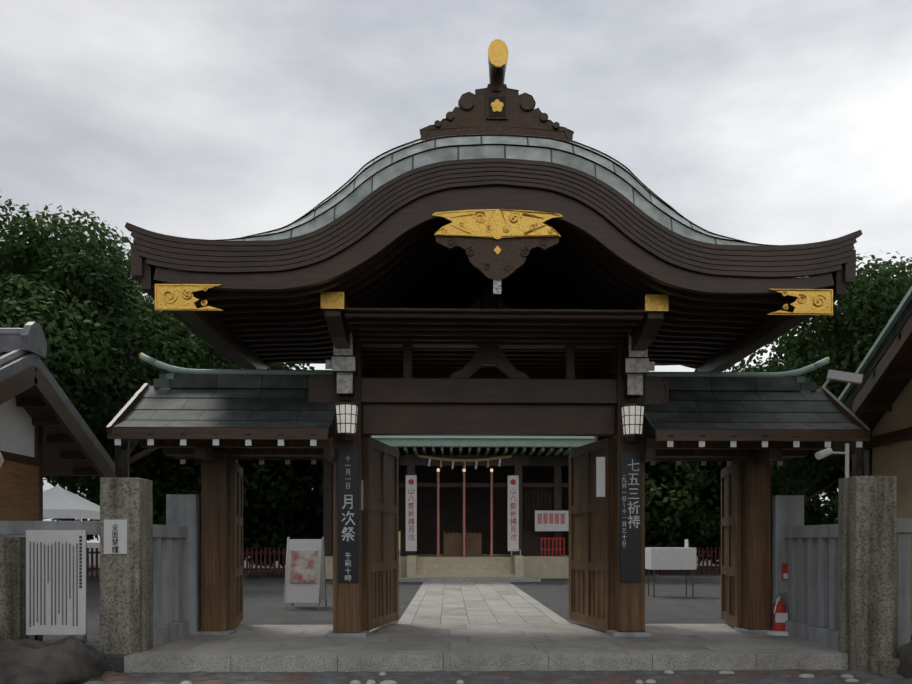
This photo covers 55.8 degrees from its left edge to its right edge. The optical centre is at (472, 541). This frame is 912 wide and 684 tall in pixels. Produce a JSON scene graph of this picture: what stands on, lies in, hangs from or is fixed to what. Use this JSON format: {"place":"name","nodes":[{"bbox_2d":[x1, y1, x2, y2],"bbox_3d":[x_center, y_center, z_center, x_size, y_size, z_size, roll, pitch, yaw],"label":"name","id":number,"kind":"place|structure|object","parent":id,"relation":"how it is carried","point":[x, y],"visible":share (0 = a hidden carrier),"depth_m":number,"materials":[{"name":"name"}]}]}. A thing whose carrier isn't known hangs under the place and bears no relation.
{"place":"outdoors","nodes":[
{"label":"outdoors","id":0,"kind":"place"},
{"bbox_2d":[0,397,34,639],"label":"office walls","id":1,"kind":"structure","parent":0,"point":[17,431],"depth_m":10.44,"materials":[{"name":"white paint"}]},
{"bbox_2d":[28,530,86,643],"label":"notice legs","id":2,"kind":"object","parent":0,"point":[84,638],"visible":0.07,"depth_m":9.75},
{"bbox_2d":[43,486,99,519],"bbox_3d":[-9.499,-0.898,19.687,1.805,0.770,1.805,0,0,-2],"label":"event tent","id":3,"kind":"object","parent":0,"point":[59,502],"visible":0.62,"depth_m":19.12,"materials":[{"name":"white fabric"}]},
{"bbox_2d":[87,543,99,551],"bbox_3d":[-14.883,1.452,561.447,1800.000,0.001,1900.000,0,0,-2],"label":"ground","id":4,"kind":"structure","parent":0,"point":[94,546],"depth_m":270.45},
{"bbox_2d":[0,365,115,640],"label":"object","id":5,"kind":"object","parent":4,"relation":"on","point":[64,445],"visible":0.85,"depth_m":10.94,"materials":[{"name":"brown wood"}]},
{"bbox_2d":[0,452,3,466],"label":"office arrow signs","id":6,"kind":"object","parent":5,"relation":"attached to","point":[1,460],"visible":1,"depth_m":9.89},
{"bbox_2d":[0,460,38,520],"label":"wooden wall panel","id":7,"kind":"object","parent":5,"relation":"attached to","point":[19,491],"visible":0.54,"depth_m":10.37,"materials":[{"name":"brown wood"}]},
{"bbox_2d":[0,322,114,471],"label":"roof edge","id":8,"kind":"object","parent":5,"relation":"on","point":[24,347],"depth_m":9.83,"materials":[{"name":"grey metal"}]},
{"bbox_2d":[26,520,126,634],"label":"notice boards","id":9,"kind":"object","parent":4,"relation":"on","point":[46,538],"visible":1,"depth_m":9.69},
{"bbox_2d":[29,524,118,626],"bbox_3d":[-4.503,0.374,9.706,0.961,1.159,0.062,0,0,-7],"label":"sign lettering","id":10,"kind":"object","parent":9,"relation":"attached to","point":[80,558],"visible":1,"depth_m":9.68},
{"bbox_2d":[0,635,911,683],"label":"garden rocks","id":11,"kind":"object","parent":4,"relation":"on","point":[71,659],"visible":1,"depth_m":8.62,"materials":[{"name":"grey stone"}]},
{"bbox_2d":[397,582,570,624],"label":"path stones","id":12,"kind":"object","parent":4,"relation":"on","point":[509,609],"visible":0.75,"depth_m":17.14,"materials":[{"name":"stone"}]},
{"bbox_2d":[81,669,911,683],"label":"street pavement","id":13,"kind":"structure","parent":4,"relation":"on","point":[717,675],"depth_m":9.17,"materials":[{"name":"grey stone"}]},
{"bbox_2d":[645,460,778,570],"bbox_3d":[9.175,-1.942,40.151,9.866,7.019,9.074,0,0,-2],"label":"tree","id":14,"kind":"object","parent":4,"relation":"on","point":[714,541],"depth_m":37.22,"materials":[{"name":"green plant"}]},
{"bbox_2d":[820,315,911,475],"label":"hall timber","id":15,"kind":"object","parent":4,"relation":"on","point":[884,386],"visible":0.5,"depth_m":11.93,"materials":[{"name":"brown wood"}]},
{"bbox_2d":[838,286,911,402],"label":"roof edge","id":16,"kind":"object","parent":15,"relation":"on","point":[905,301],"visible":0.33,"depth_m":11.37,"materials":[{"name":"grey metal"}]},
{"bbox_2d":[843,299,911,407],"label":"hall roof","id":17,"kind":"structure","parent":15,"relation":"on","point":[884,345],"depth_m":11.43,"materials":[{"name":"metal"}]},
{"bbox_2d":[0,213,241,438],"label":"tree","id":18,"kind":"object","parent":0,"point":[208,356],"visible":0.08,"depth_m":24.00,"materials":[{"name":"green plant"}]},
{"bbox_2d":[96,358,314,464],"bbox_3d":[-10.972,-6.511,35.356,12.310,7.240,12.524,0,0,-2],"label":"tree","id":19,"kind":"object","parent":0,"point":[106,443],"depth_m":33.16,"materials":[{"name":"green plant"}]},
{"bbox_2d":[0,0,911,542],"label":"sky","id":20,"kind":"structure","parent":0,"point":[770,122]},
{"bbox_2d":[43,554,911,672],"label":"courtyard gravel","id":21,"kind":"structure","parent":0,"point":[671,602],"depth_m":18.46,"materials":[{"name":"grey gravel"}]},
{"bbox_2d":[43,476,99,540],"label":"background trees","id":22,"kind":"object","parent":21,"relation":"on","point":[59,480],"depth_m":42.05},
{"bbox_2d":[114,361,160,477],"bbox_3d":[-11.354,-3.034,27.625,5.162,9.212,6.835,0,0,-2],"label":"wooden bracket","id":23,"kind":"object","parent":21,"relation":"on","point":[121,460],"visible":0.08,"depth_m":27.18,"materials":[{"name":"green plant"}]},
{"bbox_2d":[75,464,199,505],"bbox_3d":[-13.846,-3.920,40.189,10.116,8.449,7.577,0,0,26],"label":"tree foliage","id":24,"kind":"object","parent":21,"relation":"on","point":[95,484],"depth_m":38.88,"materials":[{"name":"green plant"}]},
{"bbox_2d":[159,459,199,493],"bbox_3d":[-11.540,-3.557,35.221,7.878,10.308,8.009,0,0,24],"label":"foliage","id":25,"kind":"object","parent":21,"relation":"on","point":[179,475],"visible":0.08,"depth_m":34.99,"materials":[{"name":"green plant"}]},
{"bbox_2d":[89,433,322,567],"bbox_3d":[-9.892,-2.409,34.172,9.914,7.952,8.601,0,0,-2],"label":"hedge","id":26,"kind":"object","parent":21,"relation":"on","point":[273,499],"depth_m":32.35,"materials":[{"name":"green plant"}]},
{"bbox_2d":[194,459,322,563],"bbox_3d":[-6.861,-2.734,36.759,9.380,8.602,8.773,0,0,-2],"label":"tree foliage","id":27,"kind":"object","parent":21,"relation":"on","point":[310,518],"depth_m":33.91,"materials":[{"name":"green plant"}]},
{"bbox_2d":[283,537,326,609],"bbox_3d":[-3.214,0.587,16.561,0.690,1.365,0.928,0,0,-2],"label":"sign stand","id":28,"kind":"object","parent":21,"relation":"on","point":[288,538],"visible":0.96,"depth_m":16.37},
{"bbox_2d":[285,539,325,602],"bbox_3d":[-3.214,0.547,16.561,0.660,1.200,0.829,0,0,-2],"label":"sign board","id":29,"kind":"object","parent":28,"relation":"attached to","point":[302,592],"visible":0.5,"depth_m":16.28,"materials":[{"name":"white plastic"}]},
{"bbox_2d":[290,551,317,581],"bbox_3d":[-3.207,0.467,16.326,0.500,0.596,0.195,0,0,-2],"label":"poster","id":30,"kind":"object","parent":29,"relation":"attached to","point":[303,566],"visible":0.93,"depth_m":16.32,"materials":[{"name":"paper"}]},
{"bbox_2d":[87,547,720,576],"bbox_3d":[-0.342,0.742,32.196,28.067,1.050,0.962,0,0,-7],"label":"fence","id":31,"kind":"object","parent":21,"relation":"on","point":[274,568],"visible":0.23,"depth_m":30.97,"materials":[{"name":"red"}]},
{"bbox_2d":[325,555,568,578],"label":"stone platform","id":32,"kind":"structure","parent":21,"relation":"on","point":[547,567],"depth_m":29.42,"materials":[{"name":"beige stone"}]},
{"bbox_2d":[322,447,573,555],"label":"shrine hall","id":33,"kind":"structure","parent":32,"relation":"on","point":[543,482],"depth_m":34.10,"materials":[{"name":"brown wood"}]},
{"bbox_2d":[443,532,481,555],"bbox_3d":[-0.364,0.082,30.445,1.340,0.850,0.700,0,0,-2],"label":"offering box","id":34,"kind":"object","parent":32,"relation":"on","point":[453,544],"visible":0.94,"depth_m":30.09,"materials":[{"name":"brown wood"}]},
{"bbox_2d":[540,537,564,556],"bbox_3d":[2.767,0.177,29.730,0.860,0.660,0.040,0,0,-2],"label":"red railing","id":35,"kind":"object","parent":32,"relation":"on","point":[552,538],"visible":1,"depth_m":29.71,"materials":[{"name":"red wood"}]},
{"bbox_2d":[0,476,896,671],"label":"fence posts","id":36,"kind":"object","parent":21,"relation":"on","point":[867,568],"visible":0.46,"depth_m":9.81,"materials":[{"name":"grey stone"}]},
{"bbox_2d":[0,519,911,656],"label":"stone fence","id":37,"kind":"object","parent":21,"relation":"on","point":[813,583],"visible":0.48,"depth_m":10.80,"materials":[{"name":"grey stone"}]},
{"bbox_2d":[411,582,527,623],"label":"path joints","id":38,"kind":"object","parent":21,"relation":"on","point":[465,607],"depth_m":16.70,"materials":[{"name":"black concrete"}]},
{"bbox_2d":[399,577,540,581],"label":"stone step","id":39,"kind":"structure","parent":21,"relation":"on","point":[469,579],"depth_m":27.49,"materials":[{"name":"grey stone"}]},
{"bbox_2d":[124,624,847,672],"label":"platform","id":40,"kind":"structure","parent":21,"relation":"on","point":[486,647],"depth_m":9.73,"materials":[{"name":"stone"}]},
{"bbox_2d":[144,624,711,651],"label":"platform slabs","id":41,"kind":"structure","parent":40,"relation":"on","point":[420,637],"depth_m":11.06,"materials":[{"name":"stone"}]},
{"bbox_2d":[195,627,772,635],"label":"side plinths","id":42,"kind":"object","parent":40,"relation":"on","point":[232,631],"visible":0.75,"depth_m":11.83,"materials":[{"name":"grey stone"}]},
{"bbox_2d":[166,494,803,635],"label":"small fence posts","id":43,"kind":"object","parent":40,"relation":"on","point":[185,510],"visible":0.35,"depth_m":11.77,"materials":[{"name":"grey wood"}]},
{"bbox_2d":[128,437,849,630],"bbox_3d":[0.222,-0.063,11.684,9.100,2.660,2.040,0,0,-2],"label":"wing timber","id":44,"kind":"object","parent":40,"relation":"on","point":[755,458],"visible":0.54,"depth_m":11.74,"materials":[{"name":"brown wood"}]},
{"bbox_2d":[334,394,358,440],"bbox_3d":[-1.667,-1.655,11.272,0.348,0.665,0.387,0,0,-38],"label":"lantern frame","id":45,"kind":"object","parent":44,"relation":"attached to","point":[345,436],"visible":0.75,"depth_m":11.16,"materials":[{"name":"brown metal"}]},
{"bbox_2d":[336,404,357,432],"bbox_3d":[-1.647,-1.593,11.247,0.268,0.360,0.310,0,0,-2],"label":"lantern glass","id":46,"kind":"object","parent":45,"relation":"attached to","point":[348,412],"visible":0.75,"depth_m":11.14,"materials":[{"name":"white"}]},
{"bbox_2d":[230,460,740,628],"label":"side door boards","id":47,"kind":"object","parent":44,"relation":"attached to","point":[725,529],"visible":0.25,"depth_m":12.48,"materials":[{"name":"brown wood"}]},
{"bbox_2d":[233,460,738,628],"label":"side door frames","id":48,"kind":"structure","parent":44,"relation":"attached to","point":[729,571],"depth_m":12.60,"materials":[{"name":"brown wood"}]},
{"bbox_2d":[308,303,668,441],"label":"beams","id":49,"kind":"structure","parent":44,"relation":"on","point":[416,358],"depth_m":11.56,"materials":[{"name":"brown wood"}]},
{"bbox_2d":[310,375,666,403],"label":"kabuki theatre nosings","id":50,"kind":"object","parent":49,"relation":"on","point":[321,389],"visible":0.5,"depth_m":11.46,"materials":[{"name":"brown wood"}]},
{"bbox_2d":[465,273,511,308],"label":"gable struts","id":51,"kind":"object","parent":49,"relation":"attached to","point":[487,298],"visible":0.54,"depth_m":11.56,"materials":[{"name":"brown wood"}]},
{"bbox_2d":[450,346,528,378],"bbox_3d":[0.223,-2.418,11.654,1.100,0.450,0.100,0,0,-2],"label":"frog-leg strut","id":52,"kind":"object","parent":49,"relation":"attached to","point":[490,356],"visible":0.9,"depth_m":11.61,"materials":[{"name":"brown wood"}]},
{"bbox_2d":[333,333,646,397],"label":"bracket arms","id":53,"kind":"object","parent":49,"relation":"attached to","point":[623,373],"visible":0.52,"depth_m":11.32},
{"bbox_2d":[325,331,654,394],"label":"white bracket ends","id":54,"kind":"object","parent":53,"relation":"attached to","point":[632,365],"visible":0.71,"depth_m":11.17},
{"bbox_2d":[125,159,861,365],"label":"bargeboards","id":55,"kind":"object","parent":49,"relation":"on","point":[620,227],"visible":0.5,"depth_m":9.61,"materials":[{"name":"brown wood"}]},
{"bbox_2d":[127,134,858,277],"bbox_3d":[0.223,-4.015,11.654,8.160,1.397,4.204,0,0,-2],"label":"roof","id":56,"kind":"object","parent":55,"relation":"on","point":[366,180],"visible":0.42,"depth_m":9.62,"materials":[{"name":"metal"}]},
{"bbox_2d":[420,84,573,151],"bbox_3d":[0.274,-4.821,9.784,1.748,0.720,0.196,0,0,-2],"label":"ridge ornament","id":57,"kind":"object","parent":56,"relation":"attached to","point":[468,116],"visible":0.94,"depth_m":9.72,"materials":[{"name":"brown wood"}]},
{"bbox_2d":[488,58,506,90],"bbox_3d":[0.277,-5.339,9.662,0.230,0.490,0.441,0,0,-2],"label":"ridge horn","id":58,"kind":"object","parent":57,"relation":"attached to","point":[496,77],"visible":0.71,"depth_m":9.64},
{"bbox_2d":[488,39,508,111],"bbox_3d":[0.280,-5.220,9.566,0.230,0.743,0.288,0,0,-2],"label":"gold ornament","id":59,"kind":"object","parent":58,"relation":"attached to","point":[498,53],"visible":1,"depth_m":9.51,"materials":[{"name":"gold metal"}]},
{"bbox_2d":[489,96,505,115],"bbox_3d":[0.276,-4.913,9.709,0.190,0.220,0.012,0,0,-2],"label":"crest plaque","id":60,"kind":"object","parent":57,"relation":"attached to","point":[500,99],"visible":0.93,"depth_m":9.70,"materials":[{"name":"black"}]},
{"bbox_2d":[131,243,855,287],"bbox_3d":[0.223,-3.128,11.654,8.120,0.360,4.060,0,0,-2],"label":"roof edge end","id":61,"kind":"object","parent":55,"relation":"attached to","point":[849,273],"visible":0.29,"depth_m":9.73,"materials":[{"name":"brown wood"}]},
{"bbox_2d":[155,284,832,371],"bbox_3d":[0.223,-2.713,11.646,7.600,0.290,4.065,0,0,-2],"label":"gold metal fitting","id":62,"kind":"object","parent":55,"relation":"attached to","point":[174,297],"visible":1,"depth_m":9.55,"materials":[{"name":"gold metal"}]},
{"bbox_2d":[176,292,812,371],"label":"purlins","id":63,"kind":"object","parent":55,"relation":"attached to","point":[213,328],"visible":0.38,"depth_m":11.15,"materials":[{"name":"brown wood"}]},
{"bbox_2d":[142,219,844,365],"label":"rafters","id":64,"kind":"object","parent":49,"relation":"on","point":[418,267],"visible":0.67,"depth_m":11.05,"materials":[{"name":"brown wood"}]},
{"bbox_2d":[322,295,665,373],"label":"post purlins","id":65,"kind":"object","parent":49,"relation":"attached to","point":[643,333],"visible":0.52,"depth_m":10.48,"materials":[{"name":"brown wood"}]},
{"bbox_2d":[321,292,668,364],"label":"purlin caps","id":66,"kind":"object","parent":65,"relation":"attached to","point":[653,302],"visible":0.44,"depth_m":10.11,"materials":[{"name":"gold metal"}]},
{"bbox_2d":[435,231,559,280],"bbox_3d":[0.223,-3.208,11.651,1.412,0.542,4.008,0,0,-2],"label":"gable pendant","id":67,"kind":"object","parent":49,"relation":"attached to","point":[489,263],"visible":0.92,"depth_m":9.66,"materials":[{"name":"brown wood"}]},
{"bbox_2d":[493,279,500,293],"bbox_3d":[0.223,-2.873,11.654,0.090,0.160,3.960,0,0,-2],"label":"pendant tip","id":68,"kind":"object","parent":67,"relation":"attached to","point":[496,286],"visible":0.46,"depth_m":9.67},
{"bbox_2d":[432,209,562,254],"bbox_3d":[0.223,-3.473,11.643,1.470,0.500,4.082,0,0,-2],"label":"gold gable ornament","id":69,"kind":"object","parent":67,"relation":"attached to","point":[497,224],"visible":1,"depth_m":9.62,"materials":[{"name":"gold metal"}]},
{"bbox_2d":[112,374,864,438],"bbox_3d":[0.214,-1.836,11.954,9.440,0.914,2.600,0,0,-2],"label":"side roof","id":70,"kind":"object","parent":44,"relation":"on","point":[281,401],"visible":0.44,"depth_m":11.45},
{"bbox_2d":[140,353,828,392],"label":"roof ridge","id":71,"kind":"structure","parent":70,"relation":"on","point":[180,370],"depth_m":11.86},
{"bbox_2d":[106,383,870,460],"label":"wing fascia","id":72,"kind":"structure","parent":44,"relation":"attached to","point":[322,434],"depth_m":10.72,"materials":[{"name":"wood"}]},
{"bbox_2d":[114,420,862,460],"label":"rafters","id":73,"kind":"object","parent":44,"relation":"attached to","point":[314,458],"visible":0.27,"depth_m":10.77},
{"bbox_2d":[115,439,861,465],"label":"rafter end caps","id":74,"kind":"object","parent":73,"relation":"attached to","point":[248,442],"visible":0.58,"depth_m":10.74,"materials":[{"name":"white paint"}]},
{"bbox_2d":[620,395,645,441],"bbox_3d":[2.130,-1.655,11.377,0.348,0.665,0.387,0,0,35],"label":"lantern frame","id":75,"kind":"object","parent":44,"relation":"attached to","point":[634,437],"visible":0.75,"depth_m":11.26,"materials":[{"name":"brown metal"}]},
{"bbox_2d":[622,406,643,433],"bbox_3d":[2.111,-1.593,11.351,0.268,0.360,0.310,0,0,-2],"label":"lantern","id":76,"kind":"object","parent":75,"relation":"attached to","point":[632,412],"visible":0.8,"depth_m":11.25,"materials":[{"name":"white paper"}]},
{"bbox_2d":[815,369,862,477],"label":"security cameras","id":77,"kind":"object","parent":44,"relation":"attached to","point":[842,376],"visible":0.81,"depth_m":11.13,"materials":[{"name":"white metal"}]},
{"bbox_2d":[326,630,651,637],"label":"post plinths","id":78,"kind":"object","parent":40,"relation":"on","point":[365,634],"visible":0.79,"depth_m":11.44,"materials":[{"name":"grey stone"}]},
{"bbox_2d":[333,337,644,632],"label":"posts","id":79,"kind":"object","parent":78,"relation":"on","point":[629,606],"visible":0.42,"depth_m":11.52,"materials":[{"name":"brown wood"}]},
{"bbox_2d":[367,436,609,630],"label":"door frames","id":80,"kind":"structure","parent":79,"relation":"attached to","point":[384,566],"depth_m":12.53,"materials":[{"name":"brown wood"}]},
{"bbox_2d":[362,437,613,630],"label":"door boards","id":81,"kind":"object","parent":80,"relation":"attached to","point":[597,536],"depth_m":12.35,"materials":[{"name":"brown wood"}]},
{"bbox_2d":[361,457,604,509],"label":"paper notices","id":82,"kind":"object","parent":81,"relation":"attached to","point":[600,476],"visible":1,"depth_m":11.68,"materials":[{"name":"white paper"}]},
{"bbox_2d":[338,452,639,581],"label":"sign boards","id":83,"kind":"object","parent":79,"relation":"attached to","point":[630,561],"visible":0.98,"depth_m":11.39,"materials":[{"name":"black wood"}]},
{"bbox_2d":[342,458,639,579],"bbox_3d":[0.249,-0.308,11.438,3.974,1.668,0.004,0,0,-2],"label":"sign lettering","id":84,"kind":"object","parent":83,"relation":"attached to","point":[348,535],"visible":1,"depth_m":11.39},
{"bbox_2d":[337,627,652,671],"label":"platform joints","id":85,"kind":"object","parent":40,"relation":"on","point":[468,638],"visible":0.15,"depth_m":9.68,"materials":[{"name":"black concrete"}]},
{"bbox_2d":[767,564,788,635],"bbox_3d":[4.245,0.782,11.784,0.410,0.970,0.380,0,0,-2],"label":"fire extinguisher","id":86,"kind":"object","parent":40,"relation":"on","point":[780,606],"depth_m":11.71,"materials":[{"name":"red metal"}]},
{"bbox_2d":[645,539,695,569],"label":"cloth tables","id":87,"kind":"object","parent":21,"relation":"on","point":[670,558],"visible":0.98,"depth_m":19.76,"materials":[{"name":"white fabric"}]},
{"bbox_2d":[648,569,693,596],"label":"table legs","id":88,"kind":"object","parent":21,"relation":"on","point":[686,583],"visible":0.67,"depth_m":19.81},
{"bbox_2d":[645,460,720,550],"bbox_3d":[6.742,-1.986,37.414,9.369,7.106,8.770,0,0,-2],"label":"tree","id":89,"kind":"object","parent":21,"relation":"on","point":[671,529],"depth_m":35.22,"materials":[{"name":"green plant"}]},
{"bbox_2d":[697,461,806,564],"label":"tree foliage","id":90,"kind":"object","parent":21,"relation":"on","point":[775,469],"depth_m":40.61,"materials":[{"name":"green plant"}]},
{"bbox_2d":[697,461,851,498],"bbox_3d":[14.299,-4.725,39.691,10.227,5.967,11.114,0,0,-24],"label":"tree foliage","id":91,"kind":"object","parent":90,"relation":"on","point":[828,480],"depth_m":35.84,"materials":[{"name":"green plant"}]},
{"bbox_2d":[709,467,844,502],"bbox_3d":[13.712,-2.635,39.775,6.640,8.404,6.010,0,0,-15],"label":"tree","id":92,"kind":"object","parent":21,"relation":"on","point":[804,490],"visible":0.08,"depth_m":38.65,"materials":[{"name":"green plant"}]},
{"bbox_2d":[787,476,837,524],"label":"tree crown","id":93,"kind":"object","parent":21,"relation":"on","point":[814,510],"depth_m":44.01},
{"bbox_2d":[819,320,879,476],"bbox_3d":[10.617,-2.709,24.410,5.359,8.571,5.734,0,0,-23],"label":"tree","id":94,"kind":"object","parent":21,"relation":"on","point":[857,456],"visible":0.15,"depth_m":24.17,"materials":[{"name":"green plant"}]},
{"bbox_2d":[725,251,911,468],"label":"tree","id":95,"kind":"object","parent":94,"relation":"attached to","point":[865,303],"visible":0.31,"depth_m":22.50,"materials":[{"name":"green plant"}]},
{"bbox_2d":[373,438,593,455],"bbox_3d":[-0.330,-4.993,31.746,12.400,3.880,6.800,0,0,-2],"label":"roof eave","id":96,"kind":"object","parent":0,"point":[506,444],"depth_m":28.49,"materials":[{"name":"teal metal"}]},
{"bbox_2d":[399,549,520,577],"bbox_3d":[-0.780,0.467,28.420,4.891,1.600,0.162,0,0,-11],"label":"railing","id":97,"kind":"object","parent":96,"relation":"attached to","point":[511,560],"visible":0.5,"depth_m":28.87,"materials":[{"name":"silver metal"}]},
{"bbox_2d":[406,475,518,550],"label":"banners","id":98,"kind":"object","parent":96,"relation":"attached to","point":[411,545],"visible":0.67,"depth_m":29.48,"materials":[{"name":"white fabric"}]},
{"bbox_2d":[408,479,516,540],"bbox_3d":[-0.352,-1.088,29.521,3.734,2.119,0.006,0,0,-2],"label":"banner lettering","id":99,"kind":"object","parent":98,"relation":"attached to","point":[411,481],"visible":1,"depth_m":29.56,"materials":[{"name":"red paint"}]},
{"bbox_2d":[417,455,511,468],"bbox_3d":[-0.279,-2.754,29.547,3.233,0.483,0.100,0,0,-2],"label":"shimenawa rope","id":100,"kind":"object","parent":96,"relation":"attached to","point":[465,460],"visible":0.94,"depth_m":29.51,"materials":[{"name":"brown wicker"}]},
{"bbox_2d":[428,459,500,468],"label":"paper streamers","id":101,"kind":"object","parent":100,"relation":"hanging from","point":[452,467],"visible":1,"depth_m":29.51,"materials":[{"name":"white paper"}]},
{"bbox_2d":[437,472,492,555],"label":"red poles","id":102,"kind":"object","parent":96,"relation":"hanging from","point":[438,513],"visible":0.94,"depth_m":29.92,"materials":[{"name":"pink"}]},
{"bbox_2d":[372,436,593,438],"bbox_3d":[-0.236,-3.563,28.337,12.440,0.300,0.080,0,0,-2],"label":"haiden roof edge","id":103,"kind":"object","parent":96,"relation":"attached to","point":[542,437],"visible":0.07,"depth_m":28.34,"materials":[{"name":"teal metal"}]},
{"bbox_2d":[535,511,568,530],"bbox_3d":[2.769,-0.733,30.031,1.200,0.720,0.040,0,0,-2],"label":"poster board","id":104,"kind":"object","parent":96,"relation":"attached to","point":[552,527],"visible":0.57,"depth_m":30.01,"materials":[{"name":"white paper"}]},
{"bbox_2d":[538,513,564,523],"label":"posters","id":105,"kind":"object","parent":104,"relation":"attached to","point":[545,518],"visible":1,"depth_m":29.99,"materials":[{"name":"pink paper"}]},
{"bbox_2d":[870,657,900,674],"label":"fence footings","id":106,"kind":"object","parent":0,"point":[882,666],"visible":0.04,"depth_m":9.32,"materials":[{"name":"grey stone"}]},
{"bbox_2d":[870,379,911,634],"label":"hall walls","id":107,"kind":"structure","parent":0,"point":[894,459],"depth_m":12.05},
{"bbox_3d":[15.829,-3.132,29.586,7.057,9.397,6.120,0,0,-2],"label":"tree trunk","id":108,"kind":"object","parent":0,"visible":0},
{"bbox_2d":[763,316,863,479],"bbox_3d":[15.425,-5.507,28.895,11.151,6.715,11.060,0,0,-2],"label":"tree","id":109,"kind":"object","parent":108,"relation":"attached to","point":[824,469],"visible":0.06,"depth_m":30.29,"materials":[{"name":"green plant"}]},
{"bbox_3d":[-13.127,-3.348,21.825,7.586,9.896,7.844,0,0,-2],"label":"tree trunk","id":110,"kind":"object","parent":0,"visible":0},
{"bbox_2d":[0,196,202,434],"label":"tree","id":111,"kind":"object","parent":110,"relation":"attached to","point":[83,365],"visible":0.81,"depth_m":21.13,"materials":[{"name":"green plant"}]}
]}

